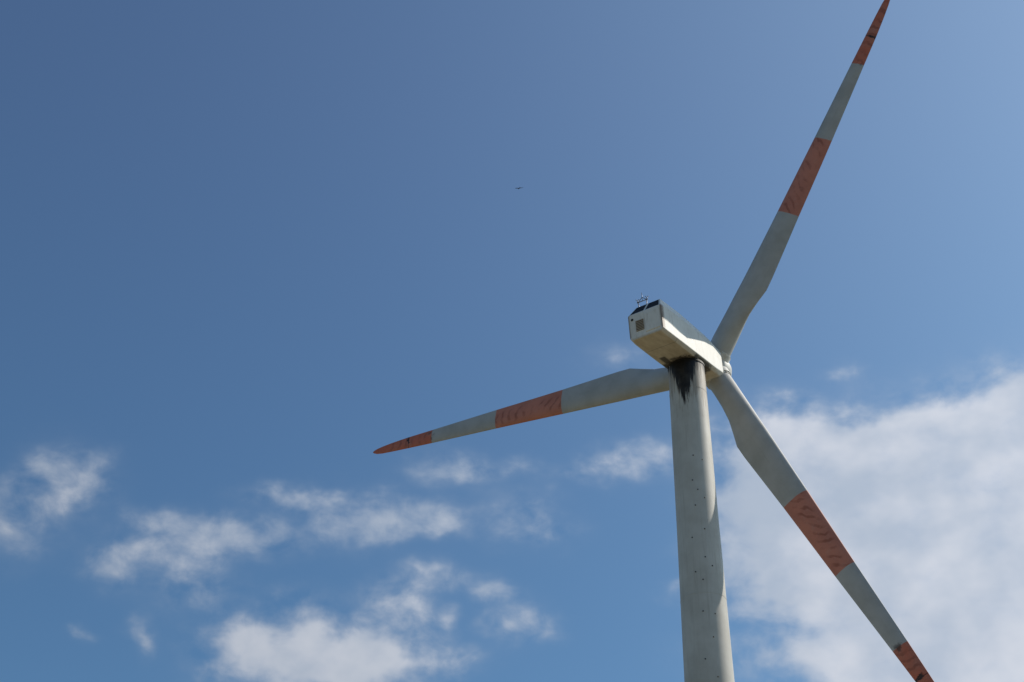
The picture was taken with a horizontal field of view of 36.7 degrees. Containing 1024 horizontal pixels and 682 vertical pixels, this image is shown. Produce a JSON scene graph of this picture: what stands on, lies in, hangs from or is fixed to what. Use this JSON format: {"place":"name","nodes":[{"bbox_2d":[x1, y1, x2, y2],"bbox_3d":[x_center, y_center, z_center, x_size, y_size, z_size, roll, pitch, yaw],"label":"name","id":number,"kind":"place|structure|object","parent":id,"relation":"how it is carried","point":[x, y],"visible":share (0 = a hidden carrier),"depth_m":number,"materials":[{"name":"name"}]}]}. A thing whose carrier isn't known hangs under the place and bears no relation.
{"place":"outdoors","nodes":[
{"label":"outdoors","id":0,"kind":"place"},
{"bbox_2d":[0,0,1023,681],"label":"sky","id":1,"kind":"structure","parent":0,"point":[251,251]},
{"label":"vent back","id":2,"kind":"object","parent":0,"visible":0},
{"bbox_2d":[635,318,643,330],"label":"vent slats","id":3,"kind":"object","parent":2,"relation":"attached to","point":[639,324],"visible":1,"depth_m":72.71,"materials":[{"name":"beige metal"}]},
{"label":"ground","id":4,"kind":"structure","parent":0,"visible":0},
{"bbox_3d":[8.401,36.614,50.961,6.400,0.480,6.400,0,-34,0],"label":"foundation","id":5,"kind":"object","parent":4,"relation":"on","visible":0},
{"bbox_2d":[668,358,734,681],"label":"tower","id":6,"kind":"structure","parent":5,"relation":"on","point":[690,427],"depth_m":69.03,"materials":[{"name":"paint"}]},
{"bbox_2d":[628,299,722,380],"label":"nacelle shell","id":7,"kind":"object","parent":6,"relation":"on","point":[675,335],"visible":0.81,"depth_m":73.49},
{"bbox_2d":[636,293,648,306],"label":"wind sensor mast","id":8,"kind":"object","parent":7,"relation":"attached to","point":[642,300],"visible":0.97,"depth_m":74.24,"materials":[{"name":"silver metal"}]},
{"bbox_2d":[631,300,658,314],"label":"windows","id":9,"kind":"structure","parent":7,"relation":"attached to","point":[649,305],"depth_m":73.27,"materials":[{"name":"black"}]},
{"bbox_2d":[644,308,660,331],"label":"hatch","id":10,"kind":"object","parent":7,"relation":"attached to","point":[652,319],"visible":1,"depth_m":72.39,"materials":[{"name":"white metal"}]},
{"bbox_2d":[706,360,731,386],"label":"spinner","id":11,"kind":"object","parent":7,"relation":"attached to","point":[727,365],"visible":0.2,"depth_m":77.16,"materials":[{"name":"paint"}]},
{"bbox_2d":[373,367,668,453],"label":"blade","id":12,"kind":"object","parent":11,"relation":"attached to","point":[626,384],"visible":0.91,"depth_m":82.18,"materials":[{"name":"paint"}]},
{"bbox_2d":[706,366,730,389],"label":"blade flange","id":13,"kind":"object","parent":11,"relation":"attached to","point":[725,370],"visible":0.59,"depth_m":76.74,"materials":[{"name":"white metal"}]},
{"bbox_2d":[718,349,730,362],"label":"blade flange","id":14,"kind":"object","parent":11,"relation":"attached to","point":[726,357],"visible":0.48,"depth_m":77.04,"materials":[{"name":"white metal"}]},
{"bbox_2d":[711,0,889,355],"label":"blade","id":15,"kind":"object","parent":11,"relation":"attached to","point":[753,286],"visible":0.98,"depth_m":78.31,"materials":[{"name":"paint"}]},
{"bbox_2d":[709,373,933,681],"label":"blade","id":16,"kind":"object","parent":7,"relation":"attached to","point":[762,453],"visible":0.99,"depth_m":71.19,"materials":[{"name":"paint"}]},
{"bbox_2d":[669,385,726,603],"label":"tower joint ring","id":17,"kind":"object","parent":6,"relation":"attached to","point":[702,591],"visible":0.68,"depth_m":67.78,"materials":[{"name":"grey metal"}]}
]}

